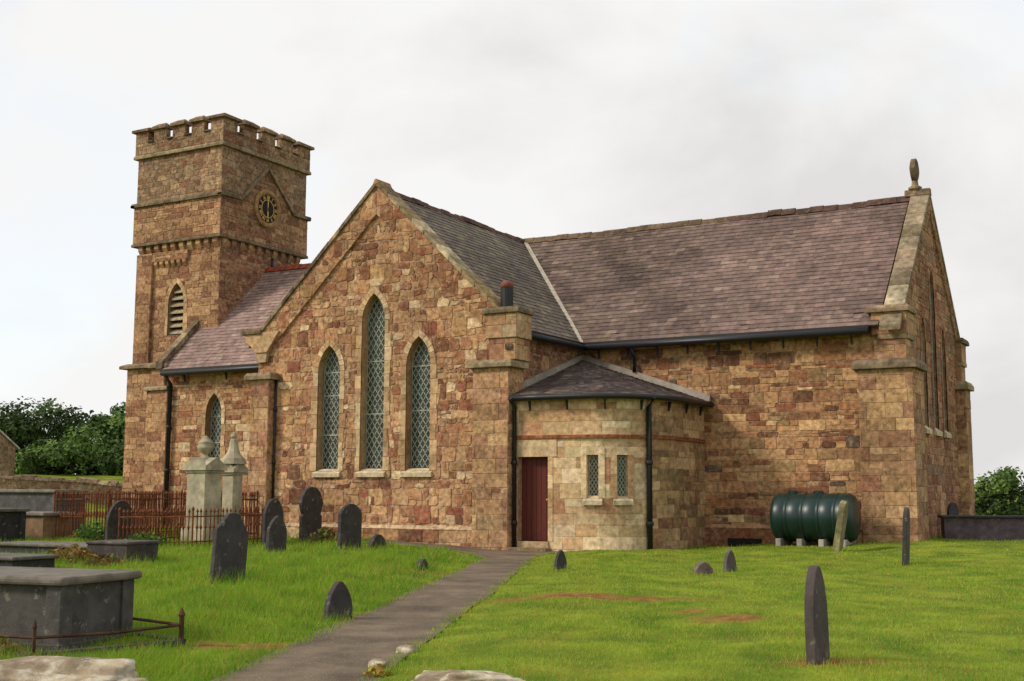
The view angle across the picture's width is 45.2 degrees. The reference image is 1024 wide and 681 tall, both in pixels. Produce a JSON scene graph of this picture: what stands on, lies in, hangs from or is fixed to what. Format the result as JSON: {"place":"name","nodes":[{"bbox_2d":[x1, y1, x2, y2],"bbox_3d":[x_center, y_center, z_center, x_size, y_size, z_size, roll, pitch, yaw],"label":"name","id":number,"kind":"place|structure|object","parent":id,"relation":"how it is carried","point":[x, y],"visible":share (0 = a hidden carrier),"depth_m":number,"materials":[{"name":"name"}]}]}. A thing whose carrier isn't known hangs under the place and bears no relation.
{"place":"outdoors","nodes":[
{"label":"outdoors","id":0,"kind":"place"},
{"bbox_2d":[210,540,564,680],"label":"path","id":1,"kind":"structure","parent":0,"point":[347,651],"depth_m":13.87,"materials":[{"name":"concrete"}]},
{"bbox_2d":[362,663,389,677],"bbox_3d":[-1.171,2.824,10.518,0.243,0.164,0.218,-4,-8,29],"label":"weed clump","id":2,"kind":"object","parent":1,"relation":"on","point":[374,671],"visible":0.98,"depth_m":10.49,"materials":[{"name":"yellow plant"}]},
{"bbox_2d":[368,658,388,667],"bbox_3d":[-1.199,2.906,11.009,0.214,0.115,0.184,-4,-8,29],"label":"stone","id":3,"kind":"object","parent":1,"relation":"on","point":[376,661],"visible":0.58,"depth_m":10.96,"materials":[{"name":"beige stone"}]},
{"bbox_2d":[395,645,418,654],"bbox_3d":[-1.016,3.004,11.918,0.256,0.115,0.175,-4,-8,29],"label":"stone","id":4,"kind":"object","parent":1,"relation":"on","point":[405,649],"visible":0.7,"depth_m":11.87,"materials":[{"name":"beige stone"}]},
{"bbox_2d":[0,474,1023,680],"bbox_3d":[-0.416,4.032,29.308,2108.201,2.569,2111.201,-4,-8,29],"label":"ground","id":5,"kind":"structure","parent":0,"point":[722,618],"depth_m":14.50,"materials":[{"name":"green plant"}]},
{"bbox_2d":[0,430,19,475],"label":"shed","id":6,"kind":"structure","parent":5,"relation":"on","point":[8,446],"depth_m":55.52,"materials":[{"name":"stone"}]},
{"bbox_2d":[0,636,23,657],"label":"weed clump","id":7,"kind":"object","parent":5,"relation":"on","point":[5,641],"visible":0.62,"depth_m":11.59,"materials":[{"name":"green plant"}]},
{"bbox_2d":[0,508,29,541],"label":"chest tomb","id":8,"kind":"object","parent":5,"relation":"on","point":[12,523],"visible":0.62,"depth_m":31.55,"materials":[{"name":"stone"}]},
{"bbox_2d":[0,553,59,567],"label":"chest tomb","id":9,"kind":"object","parent":5,"relation":"on","point":[26,560],"visible":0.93,"depth_m":20.56,"materials":[{"name":"stone"}]},
{"bbox_2d":[0,489,87,530],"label":"chest tomb","id":10,"kind":"object","parent":5,"relation":"on","point":[37,499],"visible":0.33,"depth_m":37.59,"materials":[{"name":"stone"}]},
{"bbox_2d":[0,541,87,553],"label":"chest tomb","id":11,"kind":"object","parent":5,"relation":"on","point":[22,546],"visible":0.37,"depth_m":25.69,"materials":[{"name":"stone"}]},
{"bbox_2d":[0,396,97,473],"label":"tree","id":12,"kind":"object","parent":5,"relation":"on","point":[19,429],"visible":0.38,"depth_m":61.79,"materials":[{"name":"green plant"}]},
{"bbox_2d":[25,511,74,539],"bbox_3d":[-13.126,5.157,33.562,2.160,0.970,1.160,-3,-8,26],"label":"chest tomb","id":13,"kind":"object","parent":5,"relation":"on","point":[41,523],"visible":0.41,"depth_m":32.88,"materials":[{"name":"stone"}]},
{"bbox_2d":[14,439,98,474],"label":"tree","id":14,"kind":"object","parent":5,"relation":"on","point":[52,457],"visible":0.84,"depth_m":59.25,"materials":[{"name":"green plant"}]},
{"bbox_2d":[0,473,121,504],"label":"boundary wall","id":15,"kind":"structure","parent":5,"relation":"on","point":[37,482],"depth_m":50.64,"materials":[{"name":"stone"}]},
{"bbox_2d":[0,566,141,651],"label":"chest tomb","id":16,"kind":"object","parent":5,"relation":"on","point":[57,601],"visible":0.71,"depth_m":12.10,"materials":[{"name":"stone"}]},
{"bbox_2d":[47,544,97,563],"bbox_3d":[-8.152,3.984,22.853,1.064,0.444,1.068,-4,-8,29],"label":"fern clump","id":17,"kind":"object","parent":5,"relation":"on","point":[83,553],"visible":0.66,"depth_m":22.67,"materials":[{"name":"brown plant"}]},
{"bbox_2d":[0,656,147,680],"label":"boulder","id":18,"kind":"object","parent":5,"relation":"on","point":[86,668],"visible":0.98,"depth_m":9.38,"materials":[{"name":"beige stone"}]},
{"bbox_2d":[73,520,104,541],"bbox_3d":[-10.695,4.883,31.394,0.944,0.673,0.958,-4,-8,29],"label":"weed clump","id":19,"kind":"object","parent":5,"relation":"on","point":[89,534],"visible":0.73,"depth_m":31.24,"materials":[{"name":"green plant"}]},
{"bbox_2d":[60,401,125,474],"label":"tree","id":20,"kind":"object","parent":5,"relation":"on","point":[107,429],"visible":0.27,"depth_m":60.31,"materials":[{"name":"green plant"}]},
{"bbox_2d":[0,607,185,657],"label":"grave rail","id":21,"kind":"object","parent":5,"relation":"on","point":[180,624],"visible":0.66,"depth_m":11.88,"materials":[{"name":"metal"}]},
{"bbox_2d":[82,553,126,567],"bbox_3d":[-7.374,4.006,22.288,0.770,0.337,0.730,7,-10,-44],"label":"fern clump","id":22,"kind":"object","parent":5,"relation":"on","point":[108,559],"visible":0.62,"depth_m":22.18,"materials":[{"name":"brown plant"}]},
{"bbox_2d":[90,442,123,475],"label":"tree","id":23,"kind":"object","parent":5,"relation":"on","point":[108,463],"visible":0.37,"depth_m":59.00,"materials":[{"name":"green plant"}]},
{"bbox_2d":[53,489,163,538],"bbox_3d":[-10.982,4.793,33.481,2.188,1.533,2.029,-4,-8,29],"label":"grave railing","id":24,"kind":"object","parent":5,"relation":"on","point":[85,514],"visible":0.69,"depth_m":33.05,"materials":[{"name":"metal"}]},
{"bbox_2d":[105,500,134,539],"bbox_3d":[-9.978,4.733,31.345,0.090,1.310,0.950,-3,-8,27],"label":"headstone","id":25,"kind":"object","parent":5,"relation":"on","point":[111,526],"visible":0.66,"depth_m":31.19,"materials":[{"name":"stone"}]},
{"bbox_2d":[86,539,159,563],"bbox_3d":[-7.332,4.107,23.177,1.010,0.670,0.910,-3,-8,24],"label":"chest tomb","id":26,"kind":"object","parent":5,"relation":"on","point":[133,548],"visible":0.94,"depth_m":22.87,"materials":[{"name":"stone"}]},
{"bbox_2d":[125,531,166,545],"bbox_3d":[-8.603,4.696,28.955,1.026,0.432,1.071,-4,-8,29],"label":"weed clump","id":27,"kind":"object","parent":5,"relation":"on","point":[150,537],"visible":0.35,"depth_m":28.90,"materials":[{"name":"green plant"}]},
{"bbox_2d":[118,506,264,546],"bbox_3d":[-7.714,4.648,30.578,2.514,1.175,3.205,-4,-8,29],"label":"grave railing","id":28,"kind":"object","parent":5,"relation":"on","point":[182,513],"visible":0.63,"depth_m":29.55,"materials":[{"name":"metal"}]},
{"bbox_2d":[134,489,258,536],"bbox_3d":[-8.905,4.927,34.648,3.026,1.510,1.929,-4,-8,29],"label":"grave railing","id":29,"kind":"object","parent":5,"relation":"on","point":[250,499],"visible":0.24,"depth_m":34.44,"materials":[{"name":"metal"}]},
{"bbox_2d":[180,436,227,542],"bbox_3d":[-7.685,3.797,30.727,0.780,2.851,0.780,-4,-8,29],"label":"pedestal monument","id":30,"kind":"object","parent":5,"relation":"on","point":[205,471],"visible":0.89,"depth_m":30.50,"materials":[{"name":"stone"}]},
{"bbox_2d":[210,512,248,583],"bbox_3d":[-4.279,3.259,18.640,0.080,1.310,0.680,-7,-18,31],"label":"headstone","id":31,"kind":"object","parent":5,"relation":"on","point":[230,542],"visible":0.75,"depth_m":18.62,"materials":[{"name":"stone"}]},
{"bbox_2d":[221,432,247,514],"bbox_3d":[-7.296,3.906,32.114,0.683,3.040,0.683,-1,-7,11],"label":"pedestal monument","id":32,"kind":"object","parent":5,"relation":"on","point":[233,460],"visible":0.6,"depth_m":31.99,"materials":[{"name":"stone"}]},
{"bbox_2d":[262,499,283,544],"bbox_3d":[-5.733,4.496,29.518,0.090,1.400,0.720,-3,-8,27],"label":"headstone","id":33,"kind":"object","parent":5,"relation":"on","point":[273,508],"visible":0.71,"depth_m":29.38,"materials":[{"name":"stone"}]},
{"bbox_2d":[266,516,286,551],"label":"headstone","id":34,"kind":"object","parent":5,"relation":"on","point":[276,536],"visible":0.75,"depth_m":26.34,"materials":[{"name":"stone"}]},
{"bbox_2d":[299,487,322,541],"bbox_3d":[-5.221,4.635,31.932,0.100,1.670,0.880,-4,-8,28],"label":"headstone","id":35,"kind":"object","parent":5,"relation":"on","point":[310,507],"visible":0.86,"depth_m":31.84,"materials":[{"name":"stone"}]},
{"bbox_2d":[309,526,337,543],"bbox_3d":[-4.577,4.806,30.175,0.868,0.528,0.898,-4,-8,29],"label":"weed clump","id":36,"kind":"object","parent":5,"relation":"on","point":[314,538],"visible":0.77,"depth_m":30.12,"materials":[{"name":"green plant"}]},
{"bbox_2d":[324,581,352,619],"bbox_3d":[-2.100,3.284,14.884,0.080,0.738,0.440,-5,-9,35],"label":"headstone","id":37,"kind":"object","parent":5,"relation":"on","point":[338,600],"visible":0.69,"depth_m":14.86,"materials":[{"name":"stone"}]},
{"bbox_2d":[337,504,361,549],"bbox_3d":[-3.687,4.361,27.964,0.090,1.300,0.840,-3,-9,27],"label":"headstone","id":38,"kind":"object","parent":5,"relation":"on","point":[349,520],"visible":0.67,"depth_m":27.91,"materials":[{"name":"stone"}]},
{"bbox_2d":[368,534,385,548],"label":"headstone","id":39,"kind":"object","parent":5,"relation":"on","point":[378,538],"visible":0.47,"depth_m":28.61,"materials":[{"name":"stone"}]},
{"bbox_2d":[416,559,427,569],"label":"headstone","id":40,"kind":"object","parent":5,"relation":"on","point":[423,561],"visible":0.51,"depth_m":22.75,"materials":[{"name":"stone"}]},
{"bbox_2d":[412,669,525,680],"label":"boulder","id":41,"kind":"object","parent":5,"relation":"on","point":[454,675],"visible":1,"depth_m":9.23,"materials":[{"name":"beige stone"}]},
{"bbox_2d":[119,113,974,553],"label":"church","id":42,"kind":"structure","parent":5,"relation":"on","point":[391,363],"depth_m":33.74,"materials":[{"name":"stone"}]},
{"bbox_2d":[200,387,225,459],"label":"lancet window","id":43,"kind":"structure","parent":42,"relation":"in","point":[212,419],"depth_m":42.23,"materials":[{"name":"stone"}]},
{"bbox_2d":[309,338,345,476],"bbox_3d":[-5.060,1.864,34.313,1.222,3.872,0.360,-4,-8,29],"label":"lancet window","id":44,"kind":"structure","parent":42,"relation":"in","point":[326,449],"depth_m":34.43,"materials":[{"name":"stone"}]},
{"bbox_2d":[354,286,391,476],"bbox_3d":[-3.751,1.103,33.658,1.233,5.232,0.360,-4,-8,29],"label":"lancet window","id":45,"kind":"structure","parent":42,"relation":"in","point":[372,414],"depth_m":33.76,"materials":[{"name":"stone"}]},
{"bbox_2d":[398,329,437,476],"bbox_3d":[-2.444,1.651,32.838,1.237,3.952,0.360,-4,-8,29],"label":"lancet window","id":46,"kind":"structure","parent":42,"relation":"in","point":[417,407],"depth_m":32.94,"materials":[{"name":"stone"}]},
{"bbox_2d":[522,457,547,540],"bbox_3d":[0.607,4.000,31.121,1.000,2.150,0.188,-4,-8,29],"label":"door","id":47,"kind":"structure","parent":42,"relation":"in","point":[534,469],"depth_m":31.09,"materials":[{"name":"paint"}]},
{"bbox_2d":[580,447,604,504],"bbox_3d":[2.005,3.347,30.391,0.606,1.417,0.315,-2,-7,15],"label":"vestry window","id":48,"kind":"structure","parent":42,"relation":"in","point":[593,468],"depth_m":30.36,"materials":[{"name":"stone"}]},
{"bbox_2d":[611,447,634,504],"bbox_3d":[2.721,3.334,30.269,0.492,1.418,0.431,-4,-8,29],"label":"vestry window","id":49,"kind":"structure","parent":42,"relation":"in","point":[620,464],"depth_m":30.31,"materials":[{"name":"stone"}]},
{"bbox_2d":[919,312,932,433],"bbox_3d":[11.061,0.855,33.075,0.190,3.294,0.839,-4,-8,29],"label":"lancet window","id":50,"kind":"structure","parent":42,"relation":"in","point":[923,343],"depth_m":33.29,"materials":[{"name":"stone"}]},
{"bbox_2d":[928,265,942,436],"bbox_3d":[11.764,0.265,34.388,0.190,4.794,0.897,-4,-8,29],"label":"lancet window","id":51,"kind":"structure","parent":42,"relation":"in","point":[931,292],"depth_m":34.56,"materials":[{"name":"stone"}]},
{"bbox_2d":[940,324,951,438],"bbox_3d":[12.453,1.162,35.500,0.190,3.294,0.863,-4,-8,29],"label":"lancet window","id":52,"kind":"structure","parent":42,"relation":"in","point":[945,408],"depth_m":35.68,"materials":[{"name":"stone"}]},
{"bbox_2d":[554,550,566,569],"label":"headstone","id":53,"kind":"object","parent":5,"relation":"on","point":[560,561],"visible":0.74,"depth_m":22.95,"materials":[{"name":"stone"}]},
{"bbox_2d":[693,561,713,573],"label":"headstone","id":54,"kind":"object","parent":5,"relation":"on","point":[703,567],"visible":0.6,"depth_m":21.43,"materials":[{"name":"stone"}]},
{"bbox_2d":[723,550,736,571],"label":"headstone","id":55,"kind":"object","parent":5,"relation":"on","point":[729,563],"visible":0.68,"depth_m":22.19,"materials":[{"name":"stone"}]},
{"bbox_2d":[770,490,860,546],"bbox_3d":[7.514,4.464,30.501,2.120,1.480,1.220,-4,-8,29],"label":"oil tank","id":56,"kind":"object","parent":5,"relation":"on","point":[805,519],"visible":0.86,"depth_m":30.11,"materials":[{"name":"green plastic"}]},
{"bbox_2d":[804,565,829,664],"bbox_3d":[2.697,2.542,10.890,0.090,1.087,0.420,-5,-9,30],"label":"headstone","id":57,"kind":"object","parent":5,"relation":"on","point":[816,627],"visible":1,"depth_m":10.80,"materials":[{"name":"stone"}]},
{"bbox_2d":[832,500,848,550],"bbox_3d":[7.467,4.335,27.999,0.140,1.400,0.500,8,-3,26],"label":"headstone","id":58,"kind":"object","parent":5,"relation":"on","point":[841,522],"visible":0.7,"depth_m":27.80,"materials":[{"name":"beige stone"}]},
{"bbox_2d":[902,507,909,565],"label":"headstone","id":59,"kind":"object","parent":5,"relation":"on","point":[906,538],"visible":0.73,"depth_m":23.52,"materials":[{"name":"stone"}]},
{"bbox_2d":[947,502,958,514],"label":"headstone","id":60,"kind":"object","parent":5,"relation":"on","point":[952,508],"visible":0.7,"depth_m":33.43,"materials":[{"name":"stone"}]},
{"bbox_2d":[938,515,1023,540],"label":"chest tomb","id":61,"kind":"object","parent":5,"relation":"on","point":[992,527],"visible":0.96,"depth_m":31.58,"materials":[{"name":"stone"}]},
{"bbox_2d":[974,466,1023,515],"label":"tree","id":62,"kind":"object","parent":5,"relation":"on","point":[998,493],"visible":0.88,"depth_m":48.00,"materials":[{"name":"green plant"}]},
{"bbox_2d":[0,0,1023,486],"label":"sky","id":63,"kind":"structure","parent":0,"point":[523,119],"materials":[{"name":"white"}]}
]}

